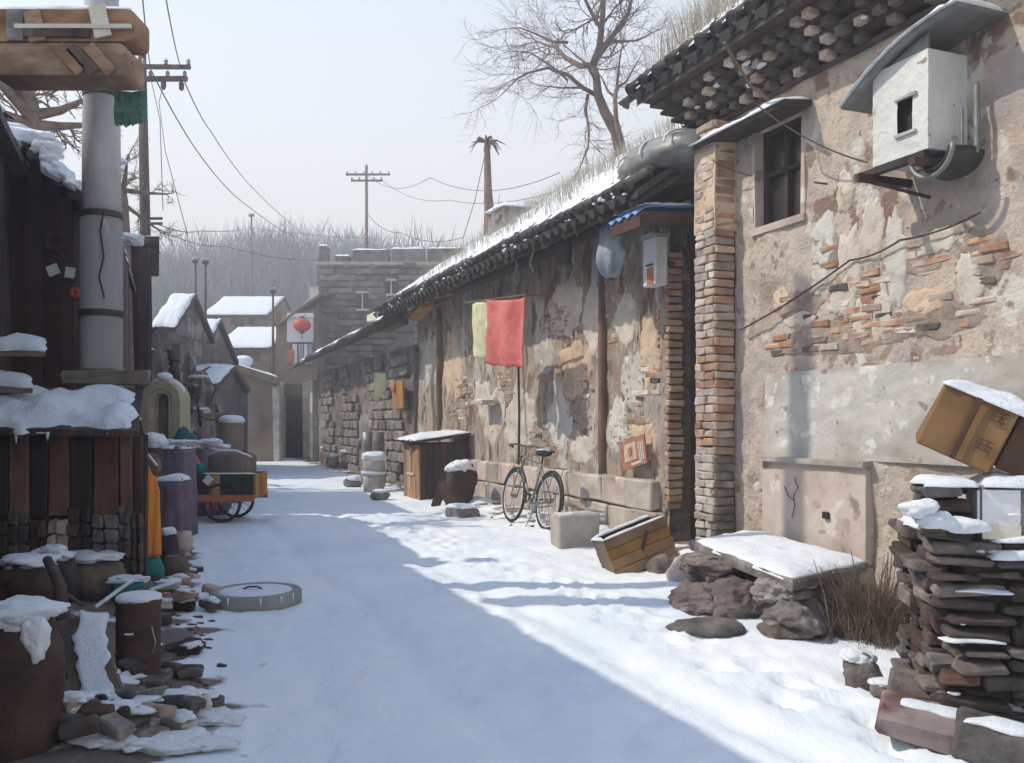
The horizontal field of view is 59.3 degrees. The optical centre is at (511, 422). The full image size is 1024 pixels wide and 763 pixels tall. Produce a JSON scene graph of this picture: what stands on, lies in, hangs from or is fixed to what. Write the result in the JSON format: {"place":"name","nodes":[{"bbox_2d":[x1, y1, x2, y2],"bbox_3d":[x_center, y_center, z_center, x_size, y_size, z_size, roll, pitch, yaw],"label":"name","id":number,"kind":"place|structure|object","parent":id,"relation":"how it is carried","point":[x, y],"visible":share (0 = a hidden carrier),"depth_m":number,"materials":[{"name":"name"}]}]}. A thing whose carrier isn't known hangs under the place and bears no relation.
{"place":"outdoors","nodes":[
{"label":"outdoors","id":0,"kind":"place"},
{"bbox_2d":[178,352,210,388],"bbox_3d":[-7.306,-0.047,20.515,1.038,3.094,0.753,0,0,0],"label":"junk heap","id":1,"kind":"object","parent":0,"point":[186,359],"visible":0.01,"depth_m":20.37,"materials":[{"name":"grey wood"}]},
{"bbox_2d":[0,0,728,268],"label":"sky","id":2,"kind":"structure","parent":0,"point":[298,95],"materials":[{"name":"white"}]},
{"bbox_2d":[360,432,372,483],"bbox_3d":[-3.487,0.855,21.700,0.369,1.250,0.354,0,0,0],"label":"clay pipe","id":3,"kind":"object","parent":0,"point":[367,439],"visible":0.42,"depth_m":21.58,"materials":[{"name":"metal"}]},
{"bbox_2d":[5,457,970,762],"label":"ground","id":4,"kind":"structure","parent":0,"point":[407,629],"depth_m":5.72,"materials":[{"name":"snow"}]},
{"bbox_2d":[0,104,29,370],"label":"house","id":5,"kind":"structure","parent":4,"relation":"on","point":[11,155],"depth_m":9.76,"materials":[{"name":"brown wood"}]},
{"bbox_2d":[0,3,148,90],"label":"sign box","id":6,"kind":"object","parent":5,"relation":"attached to","point":[98,47],"visible":1,"depth_m":7.55,"materials":[{"name":"brown wood"}]},
{"bbox_2d":[113,89,146,127],"bbox_3d":[-3.365,-2.776,7.937,0.294,0.348,0.066,0,0,-1],"label":"green cloth","id":7,"kind":"object","parent":6,"relation":"hanging from","point":[130,108],"visible":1,"depth_m":7.93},
{"bbox_2d":[0,553,62,600],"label":"sack","id":8,"kind":"object","parent":4,"relation":"on","point":[23,573],"visible":0.68,"depth_m":6.37,"materials":[{"name":"fabric"}]},
{"bbox_2d":[0,595,70,762],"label":"storage jar","id":9,"kind":"object","parent":4,"relation":"on","point":[32,673],"visible":0.98,"depth_m":3.77,"materials":[{"name":"ceramic"}]},
{"bbox_2d":[29,544,82,602],"bbox_3d":[-3.466,1.169,6.832,0.382,0.507,0.278,0,0,0],"label":"sack","id":10,"kind":"object","parent":4,"relation":"on","point":[68,567],"visible":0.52,"depth_m":6.77,"materials":[{"name":"brown fabric"}]},
{"bbox_2d":[42,556,69,679],"bbox_3d":[-2.558,1.140,5.103,0.101,0.626,1.210,0,0,-32],"label":"bent branch","id":11,"kind":"object","parent":4,"relation":"on","point":[58,583],"visible":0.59,"depth_m":5.27,"materials":[{"name":"brown wood"}]},
{"bbox_2d":[0,81,122,159],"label":"pollard tree","id":12,"kind":"object","parent":4,"relation":"on","point":[25,104],"visible":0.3,"depth_m":13.49,"materials":[{"name":"brown plant"}]},
{"bbox_2d":[1,105,143,387],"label":"timber house","id":13,"kind":"structure","parent":4,"relation":"on","point":[46,194],"depth_m":10.26,"materials":[{"name":"brown wood"}]},
{"bbox_2d":[0,333,150,575],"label":"lean to shed","id":14,"kind":"object","parent":4,"relation":"on","point":[73,469],"visible":0.72,"depth_m":7.43,"materials":[{"name":"brown wood"}]},
{"bbox_2d":[55,610,121,699],"bbox_3d":[-2.099,1.219,4.529,0.245,0.458,0.750,0,0,-41],"label":"leaning plank","id":15,"kind":"object","parent":4,"relation":"on","point":[90,664],"visible":0.68,"depth_m":4.58,"materials":[{"name":"brown wood"}]},
{"bbox_2d":[74,548,126,599],"bbox_3d":[-3.406,1.234,7.292,0.491,0.419,0.502,0,0,43],"label":"sack","id":16,"kind":"object","parent":4,"relation":"on","point":[97,567],"visible":0.62,"depth_m":7.14,"materials":[{"name":"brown fabric"}]},
{"bbox_2d":[78,0,124,387],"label":"concrete pole","id":17,"kind":"object","parent":4,"relation":"on","point":[101,314],"visible":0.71,"depth_m":8.27,"materials":[{"name":"concrete"}]},
{"bbox_2d":[55,658,172,740],"bbox_3d":[-2.069,1.334,4.366,0.618,0.241,1.048,0,0,0],"label":"brick rubble","id":18,"kind":"object","parent":4,"relation":"on","point":[74,726],"visible":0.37,"depth_m":4.38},
{"bbox_2d":[104,574,155,602],"bbox_3d":[-3.004,1.324,7.111,0.365,0.244,0.297,0,0,0],"label":"sack","id":19,"kind":"object","parent":4,"relation":"on","point":[138,583],"visible":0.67,"depth_m":7.01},
{"bbox_2d":[114,590,161,674],"bbox_3d":[-2.049,1.185,4.949,0.258,0.502,0.247,0,0,0],"label":"rusty drum","id":20,"kind":"object","parent":4,"relation":"on","point":[138,625],"visible":0.81,"depth_m":4.86,"materials":[{"name":"brown metal"}]},
{"bbox_2d":[63,683,224,741],"bbox_3d":[-1.795,1.357,4.346,0.665,0.246,0.810,0,0,33],"label":"brick rubble","id":21,"kind":"object","parent":4,"relation":"on","point":[138,707],"visible":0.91,"depth_m":4.16,"materials":[{"name":"brick"}]},
{"bbox_2d":[131,236,160,388],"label":"red brown house","id":22,"kind":"structure","parent":4,"relation":"on","point":[145,265],"depth_m":15.16,"materials":[{"name":"brown wood"}]},
{"bbox_2d":[121,134,185,387],"bbox_3d":[-6.041,-1.526,14.806,1.285,6.257,2.173,0,0,0],"label":"stub tree","id":23,"kind":"object","parent":4,"relation":"on","point":[126,208],"visible":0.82,"depth_m":14.51,"materials":[{"name":"brown plant"}]},
{"bbox_2d":[64,706,245,755],"bbox_3d":[-1.691,1.427,4.289,0.913,0.142,0.779,0,0,0],"label":"snow drift","id":24,"kind":"object","parent":4,"relation":"on","point":[195,739],"visible":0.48,"depth_m":4.02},
{"bbox_2d":[148,453,161,556],"bbox_3d":[-3.609,0.901,8.985,0.213,1.198,0.192,0,0,0],"label":"draped stake","id":25,"kind":"object","parent":4,"relation":"on","point":[154,517],"visible":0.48,"depth_m":8.94,"materials":[{"name":"fabric"}]},
{"bbox_2d":[148,557,164,578],"bbox_3d":[-3.105,1.295,7.716,0.240,0.260,0.238,0,0,0],"label":"clay pot","id":26,"kind":"object","parent":4,"relation":"on","point":[156,566],"visible":0.44,"depth_m":7.66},
{"bbox_2d":[146,432,168,476],"bbox_3d":[-4.585,0.815,11.498,0.359,1.400,0.394,0,0,20],"label":"snowy bundle","id":27,"kind":"object","parent":4,"relation":"on","point":[157,442],"visible":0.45,"depth_m":11.41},
{"bbox_2d":[151,326,168,380],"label":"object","id":28,"kind":"object","parent":4,"relation":"on","point":[159,361],"visible":0.11,"depth_m":18.37,"materials":[{"name":"grey wood"}]},
{"bbox_2d":[138,55,190,326],"bbox_3d":[-7.955,-3.405,19.953,1.704,9.814,0.356,0,0,0],"label":"utility pole","id":29,"kind":"object","parent":4,"relation":"on","point":[144,202],"visible":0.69,"depth_m":19.90,"materials":[{"name":"brown wood"}]},
{"bbox_2d":[141,372,190,438],"bbox_3d":[-5.867,0.361,15.250,0.677,2.427,0.500,0,0,0],"label":"arched shelter","id":30,"kind":"object","parent":4,"relation":"on","point":[166,408],"visible":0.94,"depth_m":15.06,"materials":[{"name":"green paint"}]},
{"bbox_2d":[159,394,168,438],"bbox_3d":[-5.867,0.513,15.300,0.420,2.125,0.100,0,0,0],"label":"door","id":31,"kind":"structure","parent":30,"relation":"in","point":[163,399],"depth_m":15.25,"materials":[{"name":"grey wood"}]},
{"bbox_2d":[159,527,178,562],"bbox_3d":[-3.553,1.272,9.310,0.200,0.386,0.196,0,0,0],"label":"clay pot","id":32,"kind":"object","parent":4,"relation":"on","point":[169,543],"visible":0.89,"depth_m":9.24,"materials":[{"name":"ceramic"}]},
{"bbox_2d":[156,473,193,549],"bbox_3d":[-3.891,1.042,10.305,0.412,0.916,0.449,0,0,0],"label":"covered heap","id":33,"kind":"object","parent":4,"relation":"on","point":[176,505],"visible":0.69,"depth_m":10.12,"materials":[{"name":"purple fabric"}]},
{"bbox_2d":[163,554,189,578],"bbox_3d":[-3.082,1.340,8.259,0.240,0.240,0.238,0,0,0],"label":"clay pot","id":34,"kind":"object","parent":4,"relation":"on","point":[175,564],"visible":0.79,"depth_m":8.17,"materials":[{"name":"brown ceramic"}]},
{"bbox_2d":[166,350,187,382],"bbox_3d":[-7.451,-0.035,19.511,0.921,3.071,0.819,0,0,-31],"label":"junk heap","id":35,"kind":"object","parent":4,"relation":"on","point":[173,369],"visible":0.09,"depth_m":19.32,"materials":[{"name":"grey"}]},
{"bbox_2d":[162,446,197,534],"bbox_3d":[-4.473,0.902,12.002,0.520,1.196,0.563,0,0,0],"label":"covered heap","id":36,"kind":"object","parent":4,"relation":"on","point":[180,459],"visible":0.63,"depth_m":11.85,"materials":[{"name":"purple fabric"}]},
{"bbox_2d":[161,546,203,625],"bbox_3d":[-3.112,1.448,8.491,0.383,0.125,4.249,0,0,-19],"label":"brick rubble","id":37,"kind":"object","parent":4,"relation":"on","point":[196,568],"visible":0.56,"depth_m":8.61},
{"bbox_2d":[160,637,205,678],"bbox_3d":[-2.002,1.419,5.379,0.384,0.114,0.932,0,0,-23],"label":"brick rubble","id":38,"kind":"object","parent":4,"relation":"on","point":[187,646],"visible":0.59,"depth_m":5.28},
{"bbox_2d":[152,293,214,366],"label":"snowy house","id":39,"kind":"structure","parent":4,"relation":"on","point":[180,322],"depth_m":24.92,"materials":[{"name":"grey"}]},
{"bbox_2d":[176,530,193,552],"bbox_3d":[-3.684,1.348,10.112,0.202,0.260,0.200,0,0,0],"label":"clay pot","id":40,"kind":"object","parent":4,"relation":"on","point":[185,539],"visible":0.77,"depth_m":10.04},
{"bbox_2d":[150,573,223,612],"bbox_3d":[-2.740,1.382,7.501,0.635,0.213,1.331,0,0,-27],"label":"brick rubble","id":41,"kind":"object","parent":4,"relation":"on","point":[182,595],"visible":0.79,"depth_m":7.09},
{"bbox_2d":[183,371,216,437],"bbox_3d":[-6.773,0.192,19.456,0.756,2.616,0.731,0,0,45],"label":"junk heap","id":42,"kind":"object","parent":4,"relation":"on","point":[202,391],"visible":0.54,"depth_m":19.37,"materials":[{"name":"stone"}]},
{"bbox_2d":[187,389,218,439],"bbox_3d":[-6.138,0.430,17.489,0.998,2.139,0.774,0,0,-28],"label":"junk heap","id":43,"kind":"object","parent":4,"relation":"on","point":[200,429],"visible":0.28,"depth_m":17.31,"materials":[{"name":"grey wood"}]},
{"bbox_2d":[194,438,231,515],"bbox_3d":[-4.846,0.872,14.424,0.852,1.250,0.629,0,0,-22],"label":"dark bale","id":44,"kind":"object","parent":4,"relation":"on","point":[205,448],"visible":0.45,"depth_m":14.26},
{"bbox_2d":[196,363,249,451],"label":"snowy house","id":45,"kind":"structure","parent":4,"relation":"on","point":[229,383],"depth_m":26.20,"materials":[{"name":"grey"}]},
{"bbox_2d":[207,318,238,367],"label":"snowy house","id":46,"kind":"structure","parent":4,"relation":"on","point":[224,351],"depth_m":28.84,"materials":[{"name":"grey"}]},
{"bbox_2d":[218,415,244,502],"bbox_3d":[-5.290,0.679,16.999,0.487,1.641,0.492,0,0,0],"label":"stone post","id":47,"kind":"object","parent":4,"relation":"on","point":[231,430],"visible":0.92,"depth_m":16.82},
{"bbox_2d":[197,471,267,522],"bbox_3d":[-4.855,0.979,13.700,2.094,1.016,0.800,0,0,0],"label":"cargo tricycle","id":48,"kind":"object","parent":4,"relation":"on","point":[254,485],"visible":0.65,"depth_m":13.35,"materials":[{"name":"orange metal"}]},
{"bbox_2d":[207,449,255,493],"bbox_3d":[-4.258,0.736,13.700,0.720,0.666,0.560,0,0,0],"label":"wrapped bale","id":49,"kind":"object","parent":48,"relation":"on","point":[228,461],"visible":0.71,"depth_m":13.48,"materials":[{"name":"brown fabric"}]},
{"bbox_2d":[207,296,291,334],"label":"snowy house","id":50,"kind":"structure","parent":4,"relation":"on","point":[233,312],"depth_m":52.45,"materials":[{"name":"snow"}]},
{"bbox_2d":[228,327,275,385],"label":"snowy house","id":51,"kind":"structure","parent":4,"relation":"on","point":[254,344],"depth_m":42.26,"materials":[{"name":"snow"}]},
{"bbox_2d":[209,582,301,611],"bbox_3d":[-2.134,1.434,7.501,0.744,0.157,0.745,0,0,0],"label":"well cap","id":52,"kind":"object","parent":4,"relation":"on","point":[256,596],"visible":0.91,"depth_m":7.29,"materials":[{"name":"concrete"}]},
{"bbox_2d":[237,355,281,461],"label":"brown house","id":53,"kind":"structure","parent":4,"relation":"on","point":[264,422],"depth_m":33.00,"materials":[{"name":"paint"}]},
{"bbox_2d":[276,292,329,457],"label":"gate house","id":54,"kind":"structure","parent":4,"relation":"on","point":[292,347],"depth_m":36.20,"materials":[{"name":"paint"}]},
{"bbox_2d":[287,400,302,457],"bbox_3d":[-8.748,0.352,36.260,0.603,2.514,0.120,0,0,0],"label":"door","id":55,"kind":"structure","parent":54,"relation":"in","point":[294,407],"depth_m":36.20,"materials":[{"name":"grey wood"}]},
{"bbox_2d":[151,212,474,322],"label":"wood","id":56,"kind":"object","parent":4,"relation":"on","point":[288,277],"visible":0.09,"depth_m":67.95,"materials":[{"name":"plant"}]},
{"bbox_2d":[288,309,419,481],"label":"stone outhouse","id":57,"kind":"structure","parent":4,"relation":"on","point":[346,410],"depth_m":25.95,"materials":[{"name":"stone"}]},
{"bbox_2d":[374,373,385,403],"bbox_3d":[-3.133,-1.031,21.379,0.280,1.200,0.035,0,0,0],"label":"porch rag","id":58,"kind":"object","parent":57,"relation":"hanging from","point":[379,383],"visible":1,"depth_m":21.36,"materials":[{"name":"green fabric"}]},
{"bbox_2d":[378,316,408,331],"bbox_3d":[-2.861,-2.352,21.610,0.321,0.283,1.232,0,0,-30],"label":"roof plank","id":59,"kind":"object","parent":57,"relation":"on","point":[393,324],"visible":0.79,"depth_m":21.41,"materials":[{"name":"grey wood"}]},
{"bbox_2d":[391,380,404,409],"bbox_3d":[-2.714,-0.647,21.277,0.126,0.679,0.926,0,0,-23],"label":"orange board","id":60,"kind":"object","parent":57,"relation":"attached to","point":[397,390],"visible":1,"depth_m":21.21,"materials":[{"name":"brown wood"}]},
{"bbox_2d":[346,165,389,248],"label":"utility pole","id":61,"kind":"object","parent":4,"relation":"on","point":[365,174],"visible":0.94,"depth_m":47.93,"materials":[{"name":"brown wood"}]},
{"bbox_2d":[361,451,387,492],"bbox_3d":[-2.946,1.074,19.277,0.578,0.915,0.583,0,0,0],"label":"stone drum","id":62,"kind":"object","parent":4,"relation":"on","point":[373,472],"visible":0.98,"depth_m":19.08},
{"bbox_2d":[309,244,459,370],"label":"stone building","id":63,"kind":"structure","parent":4,"relation":"on","point":[362,285],"depth_m":37.91,"materials":[{"name":"brick"}]},
{"bbox_2d":[394,429,470,499],"bbox_3d":[-1.591,0.821,17.807,1.202,1.358,1.504,0,0,-22],"label":"wooden cabinet","id":64,"kind":"object","parent":4,"relation":"on","point":[426,461],"visible":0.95,"depth_m":17.24,"materials":[{"name":"brown wood"}]},
{"bbox_2d":[444,459,477,502],"bbox_3d":[-0.897,1.044,15.898,0.591,0.801,0.541,0,0,0],"label":"clay jar","id":65,"kind":"object","parent":4,"relation":"on","point":[462,479],"visible":0.91,"depth_m":15.69,"materials":[{"name":"brown ceramic"}]},
{"bbox_2d":[445,503,480,517],"bbox_3d":[-0.781,1.390,14.207,0.379,0.235,0.533,0,0,-42],"label":"trough","id":66,"kind":"object","parent":4,"relation":"on","point":[462,510],"visible":1,"depth_m":14.06,"materials":[{"name":"stone"}]},
{"bbox_2d":[469,135,505,235],"bbox_3d":[-0.572,-2.731,21.960,0.726,8.464,1.026,0,0,44],"label":"ragged pole","id":67,"kind":"object","parent":4,"relation":"on","point":[488,195],"visible":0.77,"depth_m":21.92,"materials":[{"name":"brown wood"}]},
{"bbox_2d":[502,443,566,529],"bbox_3d":[0.293,0.891,12.743,0.690,1.159,1.992,9,-4,-24],"label":"bicycle","id":68,"kind":"object","parent":4,"relation":"on","point":[542,453],"visible":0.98,"depth_m":12.57,"materials":[{"name":"grey metal"}]},
{"bbox_2d":[373,123,696,540],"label":"mud walled house","id":69,"kind":"structure","parent":4,"relation":"on","point":[602,376],"depth_m":12.73,"materials":[{"name":"paint"}]},
{"bbox_2d":[407,300,433,320],"bbox_3d":[-1.984,-2.418,19.416,0.329,0.298,1.523,0,0,-17],"label":"roof plank","id":70,"kind":"object","parent":69,"relation":"on","point":[420,311],"visible":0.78,"depth_m":19.25,"materials":[{"name":"orange wood"}]},
{"bbox_2d":[465,294,544,303],"bbox_3d":[-0.230,-1.883,13.690,0.265,0.146,2.083,0,0,-36],"label":"laundry pole","id":71,"kind":"object","parent":69,"relation":"attached to","point":[506,297],"visible":1,"depth_m":13.37,"materials":[{"name":"brown wood"}]},
{"bbox_2d":[472,302,486,358],"bbox_3d":[-0.485,-1.462,14.122,0.118,0.931,0.718,0,0,-29],"label":"yellow cloth","id":72,"kind":"object","parent":71,"relation":"hanging from","point":[479,318],"visible":0.72,"depth_m":14.13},
{"bbox_2d":[485,298,524,367],"bbox_3d":[-0.082,-1.332,13.301,0.121,1.086,1.139,0,0,-30],"label":"red cloth","id":73,"kind":"object","parent":71,"relation":"hanging from","point":[504,339],"visible":1,"depth_m":13.25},
{"bbox_2d":[485,202,532,258],"bbox_3d":[0.009,-3.741,18.078,0.857,1.316,1.062,0,0,-22],"label":"roof chimney","id":74,"kind":"object","parent":69,"relation":"on","point":[500,210],"visible":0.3,"depth_m":17.71,"materials":[{"name":"stone"}]},
{"bbox_2d":[413,116,682,284],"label":"roof grass","id":75,"kind":"structure","parent":69,"relation":"on","point":[564,191],"depth_m":14.42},
{"bbox_2d":[554,239,571,267],"bbox_3d":[0.697,-2.376,12.319,0.250,0.478,0.252,0,0,-22],"label":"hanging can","id":76,"kind":"object","parent":69,"relation":"hanging from","point":[563,253],"visible":0.8,"depth_m":12.23,"materials":[{"name":"metal"}]},
{"bbox_2d":[596,217,625,279],"bbox_3d":[1.196,-2.204,10.904,0.344,0.944,0.431,0,0,-22],"label":"hanging sack","id":77,"kind":"object","parent":69,"relation":"hanging from","point":[610,255],"visible":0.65,"depth_m":10.80,"materials":[{"name":"fabric"}]},
{"bbox_2d":[620,434,647,470],"bbox_3d":[1.520,0.381,11.297,0.037,0.490,0.685,0,0,-22],"label":"red sign","id":78,"kind":"object","parent":69,"relation":"on","point":[633,452],"visible":1,"depth_m":11.26,"materials":[{"name":"paper"}]},
{"bbox_2d":[609,202,694,237],"bbox_3d":[1.660,-2.274,10.129,0.942,0.327,0.693,0,0,-22],"label":"doorway canopy","id":79,"kind":"object","parent":69,"relation":"attached to","point":[659,215],"visible":0.96,"depth_m":9.93,"materials":[{"name":"red wood"}]},
{"bbox_2d":[639,233,673,287],"bbox_3d":[1.744,-1.911,10.630,0.373,0.611,0.340,0,0,-22],"label":"meter box","id":80,"kind":"object","parent":69,"relation":"attached to","point":[656,263],"visible":1,"depth_m":10.48,"materials":[{"name":"white paint"}]},
{"bbox_2d":[616,128,700,187],"bbox_3d":[1.770,-2.979,10.155,0.968,0.429,1.793,0,0,-22],"label":"tarpaulin bundle","id":81,"kind":"object","parent":69,"relation":"on","point":[669,149],"visible":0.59,"depth_m":9.65,"materials":[{"name":"plastic"}]},
{"bbox_2d":[171,487,905,685],"bbox_3d":[-1.875,1.433,12.190,5.420,0.138,15.490,0,0,-22],"label":"grit","id":82,"kind":"object","parent":4,"relation":"on","point":[206,647],"visible":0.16,"depth_m":6.50,"materials":[{"name":"stone"}]},
{"bbox_2d":[443,0,685,179],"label":"bare tree","id":83,"kind":"object","parent":4,"relation":"on","point":[598,96],"visible":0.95,"depth_m":19.62,"materials":[{"name":"brown plant"}]},
{"bbox_2d":[549,510,599,548],"bbox_3d":[0.749,1.287,10.790,0.528,0.423,0.426,0,0,-14],"label":"stone block","id":84,"kind":"object","parent":4,"relation":"on","point":[572,529],"depth_m":10.60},
{"bbox_2d":[467,496,693,555],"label":"snow mounds","id":85,"kind":"object","parent":4,"relation":"on","point":[477,500],"visible":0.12,"depth_m":13.24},
{"bbox_2d":[566,0,661,152],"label":"bare sapling","id":86,"kind":"object","parent":4,"relation":"on","point":[614,95],"visible":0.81,"depth_m":18.98,"materials":[{"name":"brown plant"}]},
{"bbox_2d":[591,515,677,573],"bbox_3d":[1.236,1.257,9.165,0.697,0.450,0.469,-20,-2,-11],"label":"tilted crate","id":87,"kind":"object","parent":4,"relation":"on","point":[637,544],"visible":0.94,"depth_m":8.96,"materials":[{"name":"orange wood"}]},
{"bbox_2d":[646,554,671,573],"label":"loose stone","id":88,"kind":"object","parent":4,"relation":"on","point":[660,564],"visible":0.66,"depth_m":8.78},
{"bbox_2d":[666,556,695,581],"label":"loose stone","id":89,"kind":"object","parent":4,"relation":"on","point":[674,573],"visible":0.36,"depth_m":8.35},
{"bbox_2d":[665,616,745,637],"bbox_3d":[1.379,1.464,6.475,0.582,0.102,0.489,0,0,0],"label":"loose stone","id":90,"kind":"object","parent":4,"relation":"on","point":[714,627],"visible":0.99,"depth_m":6.35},
{"bbox_2d":[668,530,881,639],"bbox_3d":[2.143,1.335,7.440,1.650,0.666,2.474,0,0,-24],"label":"slab bench","id":91,"kind":"object","parent":4,"relation":"on","point":[730,576],"visible":0.66,"depth_m":6.89,"materials":[{"name":"stone"}]},
{"bbox_2d":[756,622,803,639],"bbox_3d":[1.943,1.454,6.334,0.407,0.141,0.403,0,0,-36],"label":"loose stone","id":92,"kind":"object","parent":4,"relation":"on","point":[777,631],"visible":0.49,"depth_m":6.19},
{"bbox_2d":[618,0,1023,598],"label":"plastered house","id":93,"kind":"structure","parent":4,"relation":"on","point":[813,405],"depth_m":7.83,"materials":[{"name":"beige paint"}]},
{"bbox_2d":[723,41,771,100],"bbox_3d":[2.116,-3.150,8.148,0.688,0.413,0.101,0,0,-36],"label":"stick","id":94,"kind":"object","parent":93,"relation":"on","point":[756,90],"visible":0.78,"depth_m":8.14,"materials":[{"name":"brown wood"}]},
{"bbox_2d":[763,117,800,224],"bbox_3d":[2.654,-2.380,8.594,0.095,0.960,0.729,0,0,-22],"label":"window","id":95,"kind":"structure","parent":93,"relation":"in","point":[781,145],"depth_m":8.71,"materials":[{"name":"brown glass"}]},
{"bbox_2d":[723,40,867,162],"bbox_3d":[2.436,-2.775,7.756,1.260,1.332,0.135,0,0,38],"label":"cable","id":96,"kind":"object","parent":93,"relation":"attached to","point":[789,127],"visible":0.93,"depth_m":7.81,"materials":[{"name":"rubber"}]},
{"bbox_2d":[739,212,980,330],"bbox_3d":[2.810,-1.209,7.705,0.026,0.584,2.816,0,0,-22],"label":"cable","id":97,"kind":"object","parent":93,"relation":"attached to","point":[889,246],"visible":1,"depth_m":7.43,"materials":[{"name":"black rubber"}]},
{"bbox_2d":[838,0,1007,198],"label":"wall cabinet","id":98,"kind":"object","parent":93,"relation":"attached to","point":[908,90],"depth_m":6.55,"materials":[{"name":"grey metal"}]},
{"bbox_2d":[908,81,984,180],"bbox_3d":[3.152,-2.076,6.505,0.372,0.669,0.418,0,0,-22],"label":"pipe","id":99,"kind":"object","parent":98,"relation":"hanging from","point":[961,160],"visible":0.89,"depth_m":6.37,"materials":[{"name":"metal"}]},
{"bbox_2d":[762,548,914,649],"bbox_3d":[2.450,1.187,6.246,1.614,0.629,1.470,0,0,-39],"label":"dry bush","id":100,"kind":"object","parent":4,"relation":"on","point":[874,604],"visible":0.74,"depth_m":6.13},
{"bbox_2d":[839,646,883,690],"bbox_3d":[2.007,1.421,5.174,0.224,0.249,0.257,0,0,0],"label":"loose stone","id":101,"kind":"object","parent":4,"relation":"on","point":[860,667],"visible":0.91,"depth_m":5.09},
{"bbox_2d":[826,606,898,650],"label":"dry tufts","id":102,"kind":"object","parent":4,"relation":"on","point":[879,642],"visible":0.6,"depth_m":6.00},
{"bbox_2d":[867,676,888,698],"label":"loose stone","id":103,"kind":"object","parent":4,"relation":"on","point":[878,686],"visible":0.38,"depth_m":4.86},
{"bbox_2d":[887,666,932,700],"bbox_3d":[2.279,1.431,4.643,0.641,0.247,0.289,0,0,22],"label":"fallen slab","id":104,"kind":"object","parent":4,"relation":"on","point":[901,680],"depth_m":4.67,"materials":[{"name":"stone"}]},
{"bbox_2d":[874,689,956,754],"bbox_3d":[2.032,1.438,4.184,0.630,0.260,0.302,0,0,28],"label":"fallen slab","id":105,"kind":"object","parent":4,"relation":"on","point":[923,723],"depth_m":4.18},
{"bbox_2d":[888,474,1023,719],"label":"brick stack","id":106,"kind":"object","parent":4,"relation":"on","point":[961,593],"visible":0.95,"depth_m":4.32,"materials":[{"name":"stone"}]},
{"bbox_2d":[949,706,1023,762],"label":"fallen slab","id":107,"kind":"object","parent":4,"relation":"on","point":[981,737],"depth_m":3.98,"materials":[{"name":"grey stone"}]},
{"bbox_2d":[634,0,743,70],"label":"roof grass","id":108,"kind":"structure","parent":0,"point":[716,10],"depth_m":9.42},
{"bbox_2d":[966,471,1023,541],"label":"painted block","id":109,"kind":"object","parent":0,"point":[995,498],"depth_m":4.29,"materials":[{"name":"stone"}]},
{"bbox_2d":[916,379,1023,475],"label":"cardboard carton","id":110,"kind":"object","parent":109,"relation":"on","point":[975,426],"visible":1,"depth_m":4.37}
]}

